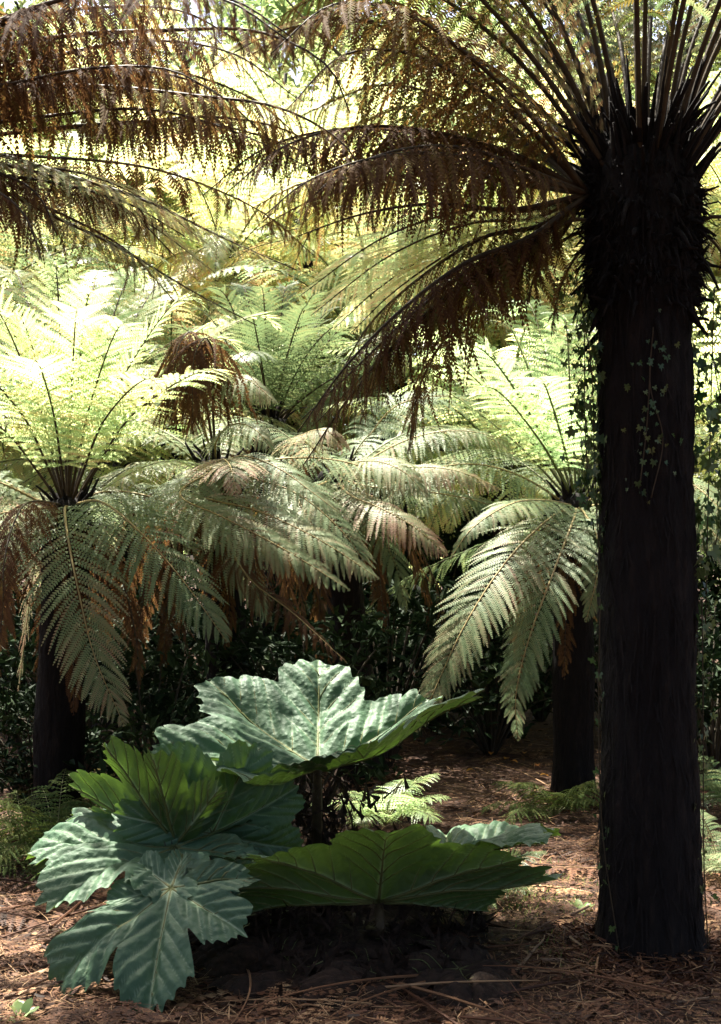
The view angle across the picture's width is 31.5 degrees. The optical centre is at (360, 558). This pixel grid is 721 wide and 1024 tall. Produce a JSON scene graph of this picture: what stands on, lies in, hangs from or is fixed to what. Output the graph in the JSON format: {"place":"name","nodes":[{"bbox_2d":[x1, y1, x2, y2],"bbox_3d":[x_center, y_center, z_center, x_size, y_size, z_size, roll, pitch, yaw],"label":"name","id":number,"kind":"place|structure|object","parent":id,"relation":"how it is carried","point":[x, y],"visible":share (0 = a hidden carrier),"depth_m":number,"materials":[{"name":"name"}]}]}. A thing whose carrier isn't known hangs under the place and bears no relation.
{"place":"outdoors","nodes":[
{"label":"outdoors","id":0,"kind":"place"},
{"bbox_2d":[0,570,720,1023],"bbox_3d":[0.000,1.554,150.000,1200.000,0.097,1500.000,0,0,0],"label":"ground","id":1,"kind":"structure","parent":0,"point":[448,752],"depth_m":6.24,"materials":[{"name":"brown soil"}]},
{"bbox_2d":[0,595,38,710],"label":"evergreen shrub","id":2,"kind":"object","parent":1,"relation":"on","point":[16,675],"visible":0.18,"depth_m":9.49,"materials":[{"name":"green plant"}]},
{"bbox_2d":[1,998,38,1021],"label":"seedling","id":3,"kind":"object","parent":1,"relation":"on","point":[23,1006],"visible":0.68,"depth_m":4.30,"materials":[{"name":"green plant"}]},
{"bbox_2d":[0,136,56,284],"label":"tree fern","id":4,"kind":"object","parent":1,"relation":"on","point":[21,153],"visible":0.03,"depth_m":14.67,"materials":[{"name":"plant"}]},
{"bbox_2d":[0,789,90,873],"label":"ground fern","id":5,"kind":"object","parent":1,"relation":"on","point":[14,820],"visible":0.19,"depth_m":6.62,"materials":[{"name":"green plant"}]},
{"bbox_2d":[0,0,107,515],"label":"broadleaf tree","id":6,"kind":"object","parent":1,"relation":"on","point":[9,6],"depth_m":20.11,"materials":[{"name":"green plant"}]},
{"bbox_2d":[0,678,110,815],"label":"evergreen shrub","id":7,"kind":"object","parent":1,"relation":"on","point":[18,779],"visible":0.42,"depth_m":7.14,"materials":[{"name":"green plant"}]},
{"bbox_2d":[0,765,121,843],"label":"ground fern","id":8,"kind":"object","parent":1,"relation":"on","point":[15,836],"visible":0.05,"depth_m":6.73,"materials":[{"name":"green plant"}]},
{"bbox_2d":[0,768,124,889],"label":"ground fern","id":9,"kind":"object","parent":1,"relation":"on","point":[15,850],"visible":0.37,"depth_m":6.29,"materials":[{"name":"green plant"}]},
{"bbox_2d":[0,519,132,700],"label":"evergreen shrub","id":10,"kind":"object","parent":1,"relation":"on","point":[23,679],"visible":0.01,"depth_m":11.89,"materials":[{"name":"green plant"}]},
{"bbox_2d":[0,202,175,431],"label":"tree fern","id":11,"kind":"object","parent":1,"relation":"on","point":[5,255],"visible":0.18,"depth_m":11.34,"materials":[{"name":"green plant"}]},
{"bbox_2d":[0,572,204,772],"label":"evergreen shrub","id":12,"kind":"object","parent":1,"relation":"on","point":[28,662],"visible":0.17,"depth_m":8.72,"materials":[{"name":"green plant"}]},
{"bbox_2d":[0,0,209,535],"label":"broadleaf tree","id":13,"kind":"object","parent":1,"relation":"on","point":[17,6],"depth_m":28.58,"materials":[{"name":"green plant"}]},
{"bbox_2d":[0,242,213,511],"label":"tree fern","id":14,"kind":"object","parent":1,"relation":"on","point":[12,449],"visible":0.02,"depth_m":13.15,"materials":[{"name":"green plant"}]},
{"bbox_2d":[0,127,233,493],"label":"tree fern","id":15,"kind":"object","parent":1,"relation":"on","point":[49,247],"visible":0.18,"depth_m":13.03,"materials":[{"name":"green plant"}]},
{"bbox_2d":[24,517,247,725],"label":"evergreen shrub","id":16,"kind":"object","parent":1,"relation":"on","point":[163,599],"visible":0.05,"depth_m":11.77,"materials":[{"name":"green plant"}]},
{"bbox_2d":[61,633,214,782],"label":"evergreen shrub","id":17,"kind":"object","parent":1,"relation":"on","point":[154,715],"visible":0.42,"depth_m":6.88,"materials":[{"name":"green plant"}]},
{"bbox_2d":[0,253,281,841],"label":"tree fern","id":18,"kind":"object","parent":1,"relation":"on","point":[69,532],"visible":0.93,"depth_m":6.74,"materials":[{"name":"green plant"}]},
{"bbox_2d":[0,1,304,578],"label":"broadleaf tree","id":19,"kind":"object","parent":1,"relation":"on","point":[167,154],"visible":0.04,"depth_m":16.76,"materials":[{"name":"green plant"}]},
{"bbox_2d":[0,0,332,534],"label":"broadleaf tree","id":20,"kind":"object","parent":1,"relation":"on","point":[165,197],"visible":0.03,"depth_m":16.98,"materials":[{"name":"green plant"}]},
{"bbox_2d":[0,309,357,741],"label":"tree fern","id":21,"kind":"object","parent":1,"relation":"on","point":[115,465],"visible":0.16,"depth_m":10.86,"materials":[{"name":"green plant"}]},
{"bbox_2d":[2,256,362,718],"bbox_3d":[-1.732,-0.743,12.606,3.757,4.883,3.892,0,0,-35],"label":"tree fern","id":22,"kind":"object","parent":1,"relation":"on","point":[162,340],"visible":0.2,"depth_m":12.10,"materials":[{"name":"green plant"}]},
{"bbox_2d":[0,0,370,325],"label":"tree fern","id":23,"kind":"object","parent":1,"relation":"on","point":[46,90],"visible":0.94,"depth_m":4.46,"materials":[{"name":"plant"}]},
{"bbox_2d":[96,580,329,707],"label":"evergreen shrub","id":24,"kind":"object","parent":1,"relation":"on","point":[200,628],"visible":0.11,"depth_m":9.31,"materials":[{"name":"green plant"}]},
{"bbox_2d":[135,658,295,726],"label":"evergreen shrub","id":25,"kind":"object","parent":1,"relation":"on","point":[252,670],"visible":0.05,"depth_m":7.17,"materials":[{"name":"green plant"}]},
{"bbox_2d":[0,331,434,682],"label":"tree fern","id":26,"kind":"object","parent":1,"relation":"on","point":[214,484],"visible":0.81,"depth_m":6.97,"materials":[{"name":"green plant"}]},
{"bbox_2d":[66,97,403,439],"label":"tree fern","id":27,"kind":"object","parent":1,"relation":"on","point":[232,228],"visible":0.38,"depth_m":13.51,"materials":[{"name":"green plant"}]},
{"bbox_2d":[121,280,423,662],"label":"tree fern","id":28,"kind":"object","parent":1,"relation":"on","point":[274,379],"visible":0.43,"depth_m":9.68,"materials":[{"name":"green plant"}]},
{"bbox_2d":[150,0,423,519],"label":"broadleaf tree","id":29,"kind":"object","parent":1,"relation":"on","point":[305,77],"visible":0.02,"depth_m":23.46,"materials":[{"name":"green plant"}]},
{"bbox_2d":[20,659,565,1013],"bbox_3d":[-0.263,1.114,5.268,2.212,1.287,1.865,0,0,0],"label":"gunnera","id":30,"kind":"object","parent":1,"relation":"on","point":[220,786],"visible":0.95,"depth_m":5.01,"materials":[{"name":"green plant"}]},
{"bbox_2d":[170,519,426,683],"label":"evergreen shrub","id":31,"kind":"object","parent":1,"relation":"on","point":[380,646],"visible":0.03,"depth_m":11.39,"materials":[{"name":"green plant"}]},
{"bbox_2d":[134,38,468,609],"bbox_3d":[-0.610,-2.433,16.895,4.916,8.396,5.116,0,0,-29],"label":"tree fern","id":32,"kind":"object","parent":1,"relation":"on","point":[330,121],"visible":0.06,"depth_m":15.99,"materials":[{"name":"green plant"}]},
{"bbox_2d":[201,604,408,819],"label":"evergreen shrub","id":33,"kind":"object","parent":1,"relation":"on","point":[239,650],"visible":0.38,"depth_m":7.50,"materials":[{"name":"green plant"}]},
{"bbox_2d":[149,260,482,638],"bbox_3d":[-0.976,-0.781,14.519,5.124,5.053,4.507,0,0,8],"label":"tree fern","id":34,"kind":"object","parent":1,"relation":"on","point":[287,421],"visible":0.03,"depth_m":13.68,"materials":[{"name":"green plant"}]},
{"bbox_2d":[182,387,524,787],"bbox_3d":[0.044,0.243,8.632,2.083,2.912,2.539,0,0,-23],"label":"tree fern","id":35,"kind":"object","parent":1,"relation":"on","point":[353,504],"visible":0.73,"depth_m":8.02,"materials":[{"name":"green plant"}]},
{"bbox_2d":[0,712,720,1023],"bbox_3d":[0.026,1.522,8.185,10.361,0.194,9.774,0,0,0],"label":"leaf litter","id":36,"kind":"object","parent":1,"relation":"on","point":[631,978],"visible":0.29,"depth_m":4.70,"materials":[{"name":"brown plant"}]},
{"bbox_2d":[0,950,26,956],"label":"stick","id":37,"kind":"object","parent":36,"relation":"on","point":[13,953],"visible":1,"depth_m":4.91,"materials":[{"name":"brown wood"}]},
{"bbox_2d":[2,895,27,916],"bbox_3d":[-1.498,1.506,5.550,0.035,0.018,0.393,0,0,-28],"label":"stick","id":38,"kind":"object","parent":36,"relation":"on","point":[8,903],"visible":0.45,"depth_m":5.59,"materials":[{"name":"brown wood"}]},
{"bbox_2d":[4,980,62,998],"bbox_3d":[-1.149,1.524,4.535,0.232,0.031,0.018,0,0,-34],"label":"stick","id":39,"kind":"object","parent":36,"relation":"on","point":[9,995],"visible":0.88,"depth_m":4.52,"materials":[{"name":"brown wood"}]},
{"bbox_2d":[515,938,544,969],"bbox_3d":[0.658,1.543,4.976,0.018,0.040,0.379,0,0,25],"label":"stick","id":40,"kind":"object","parent":36,"relation":"on","point":[534,948],"visible":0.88,"depth_m":4.98,"materials":[{"name":"brown wood"}]},
{"bbox_2d":[540,905,589,928],"bbox_3d":[0.873,1.521,5.440,0.035,0.027,0.370,0,0,39],"label":"stick","id":41,"kind":"object","parent":36,"relation":"on","point":[575,912],"visible":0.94,"depth_m":5.43,"materials":[{"name":"brown wood"}]},
{"bbox_2d":[541,958,602,963],"bbox_3d":[0.972,1.536,4.880,0.562,0.024,0.041,0,0,4],"label":"stick","id":42,"kind":"object","parent":36,"relation":"on","point":[551,960],"visible":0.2,"depth_m":4.90,"materials":[{"name":"brown wood"}]},
{"bbox_2d":[677,997,708,1003],"bbox_3d":[1.159,1.535,4.453,0.122,0.013,0.010,0,0,-15],"label":"stick","id":43,"kind":"object","parent":36,"relation":"on","point":[680,1001],"visible":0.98,"depth_m":4.45,"materials":[{"name":"wood"}]},
{"bbox_2d":[2,0,720,606],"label":"wood","id":44,"kind":"object","parent":1,"relation":"on","point":[284,6],"visible":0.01,"depth_m":37.48,"materials":[{"name":"green plant"}]},
{"bbox_2d":[161,196,589,689],"bbox_3d":[0.021,-0.913,12.666,4.058,5.274,4.204,0,0,31],"label":"tree fern","id":45,"kind":"object","parent":1,"relation":"on","point":[303,273],"visible":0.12,"depth_m":12.07,"materials":[{"name":"green plant"}]},
{"bbox_2d":[309,773,448,827],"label":"ground fern","id":46,"kind":"object","parent":1,"relation":"on","point":[394,801],"visible":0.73,"depth_m":5.93,"materials":[{"name":"green plant"}]},
{"bbox_2d":[205,114,557,690],"bbox_3d":[0.404,-1.388,13.508,3.641,6.220,3.790,0,0,31],"label":"tree fern","id":47,"kind":"object","parent":1,"relation":"on","point":[267,243],"visible":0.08,"depth_m":13.16,"materials":[{"name":"green plant"}]},
{"bbox_2d":[244,565,522,766],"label":"evergreen shrub","id":48,"kind":"object","parent":1,"relation":"on","point":[396,611],"visible":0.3,"depth_m":9.18,"materials":[{"name":"green plant"}]},
{"bbox_2d":[251,0,580,585],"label":"broadleaf tree","id":49,"kind":"object","parent":1,"relation":"on","point":[399,67],"depth_m":19.20,"materials":[{"name":"green plant"}]},
{"bbox_2d":[138,0,720,976],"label":"tree fern","id":50,"kind":"object","parent":1,"relation":"on","point":[632,206],"visible":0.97,"depth_m":4.84,"materials":[{"name":"brown plant"}]},
{"bbox_2d":[558,268,607,572],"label":"ivy","id":51,"kind":"object","parent":50,"relation":"attached to","point":[583,406],"visible":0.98,"depth_m":4.97,"materials":[{"name":"green plant"}]},
{"bbox_2d":[588,592,619,954],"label":"ivy","id":52,"kind":"object","parent":50,"relation":"attached to","point":[598,676],"visible":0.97,"depth_m":4.94,"materials":[{"name":"green plant"}]},
{"bbox_2d":[621,309,682,503],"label":"ivy","id":53,"kind":"object","parent":50,"relation":"attached to","point":[651,403],"visible":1,"depth_m":4.80,"materials":[{"name":"green plant"}]},
{"bbox_2d":[693,597,719,948],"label":"ivy","id":54,"kind":"object","parent":50,"relation":"attached to","point":[703,765],"visible":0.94,"depth_m":4.90,"materials":[{"name":"green plant"}]},
{"bbox_2d":[693,282,720,637],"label":"ivy","id":55,"kind":"object","parent":50,"relation":"attached to","point":[714,416],"visible":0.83,"depth_m":4.99,"materials":[{"name":"green plant"}]},
{"bbox_2d":[289,42,621,668],"bbox_3d":[1.463,-2.588,17.855,5.098,8.707,5.306,0,0,39],"label":"tree fern","id":56,"kind":"object","parent":1,"relation":"on","point":[515,105],"visible":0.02,"depth_m":17.37,"materials":[{"name":"green plant"}]},
{"bbox_2d":[362,501,552,728],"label":"evergreen shrub","id":57,"kind":"object","parent":1,"relation":"on","point":[456,573],"visible":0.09,"depth_m":11.57,"materials":[{"name":"green plant"}]},
{"bbox_2d":[373,580,599,754],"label":"evergreen shrub","id":58,"kind":"object","parent":1,"relation":"on","point":[490,739],"visible":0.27,"depth_m":10.07,"materials":[{"name":"green plant"}]},
{"bbox_2d":[453,847,545,916],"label":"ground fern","id":59,"kind":"object","parent":1,"relation":"on","point":[525,887],"visible":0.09,"depth_m":5.74,"materials":[{"name":"plant"}]},
{"bbox_2d":[294,318,715,737],"bbox_3d":[1.359,-0.248,11.377,3.467,3.887,3.942,0,0,33],"label":"tree fern","id":60,"kind":"object","parent":1,"relation":"on","point":[479,426],"visible":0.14,"depth_m":10.84,"materials":[{"name":"green plant"}]},
{"bbox_2d":[434,491,598,721],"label":"evergreen shrub","id":61,"kind":"object","parent":1,"relation":"on","point":[539,716],"visible":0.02,"depth_m":12.09,"materials":[{"name":"green plant"}]},
{"bbox_2d":[480,779,599,824],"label":"ground fern","id":62,"kind":"object","parent":1,"relation":"on","point":[572,801],"visible":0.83,"depth_m":7.65,"materials":[{"name":"green plant"}]},
{"bbox_2d":[487,853,597,976],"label":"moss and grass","id":63,"kind":"object","parent":1,"relation":"on","point":[525,894],"visible":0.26,"depth_m":5.74,"materials":[{"name":"green plant"}]},
{"bbox_2d":[365,299,720,807],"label":"tree fern","id":64,"kind":"object","parent":1,"relation":"on","point":[569,545],"visible":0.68,"depth_m":7.85,"materials":[{"name":"green plant"}]},
{"bbox_2d":[421,4,719,516],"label":"broadleaf tree","id":65,"kind":"object","parent":1,"relation":"on","point":[566,147],"depth_m":24.69,"materials":[{"name":"green plant"}]},
{"bbox_2d":[429,69,719,664],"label":"tree fern","id":66,"kind":"object","parent":1,"relation":"on","point":[555,279],"visible":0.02,"depth_m":14.21,"materials":[{"name":"green plant"}]},
{"bbox_2d":[431,191,720,488],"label":"tree fern","id":67,"kind":"object","parent":1,"relation":"on","point":[563,311],"depth_m":13.69,"materials":[{"name":"green plant"}]},
{"bbox_2d":[568,899,594,912],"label":"seedling","id":68,"kind":"object","parent":1,"relation":"on","point":[576,903],"visible":0.65,"depth_m":5.64,"materials":[{"name":"plant"}]},
{"bbox_2d":[446,0,720,541],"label":"broadleaf tree","id":69,"kind":"object","parent":1,"relation":"on","point":[715,70],"visible":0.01,"depth_m":16.02,"materials":[{"name":"green plant"}]},
{"bbox_2d":[484,575,720,731],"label":"evergreen shrub","id":70,"kind":"object","parent":1,"relation":"on","point":[547,688],"visible":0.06,"depth_m":10.24,"materials":[{"name":"green plant"}]},
{"bbox_2d":[529,282,720,537],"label":"tree fern","id":71,"kind":"object","parent":1,"relation":"on","point":[706,400],"visible":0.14,"depth_m":10.61,"materials":[{"name":"green plant"}]},
{"bbox_2d":[559,86,720,335],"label":"tree fern","id":72,"kind":"object","parent":1,"relation":"on","point":[713,175],"visible":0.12,"depth_m":13.45,"materials":[{"name":"green plant"}]},
{"bbox_2d":[600,594,720,789],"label":"evergreen shrub","id":73,"kind":"object","parent":1,"relation":"on","point":[712,743],"visible":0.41,"depth_m":8.45,"materials":[{"name":"green plant"}]},
{"bbox_2d":[692,75,720,534],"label":"broadleaf tree","id":74,"kind":"object","parent":1,"relation":"on","point":[713,254],"visible":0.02,"depth_m":21.66,"materials":[{"name":"green plant"}]},
{"bbox_2d":[696,510,720,673],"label":"evergreen shrub","id":75,"kind":"object","parent":1,"relation":"on","point":[713,587],"visible":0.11,"depth_m":11.80,"materials":[{"name":"green plant"}]},
{"bbox_2d":[698,753,720,808],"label":"ground fern","id":76,"kind":"object","parent":1,"relation":"on","point":[713,786],"visible":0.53,"depth_m":7.59,"materials":[{"name":"green plant"}]},
{"bbox_2d":[700,810,720,879],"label":"ground fern","id":77,"kind":"object","parent":1,"relation":"on","point":[710,864],"visible":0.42,"depth_m":6.26,"materials":[{"name":"green plant"}]},
{"bbox_2d":[0,0,720,560],"label":"sky","id":78,"kind":"structure","parent":0,"point":[194,10],"materials":[{"name":"white"}]}
]}

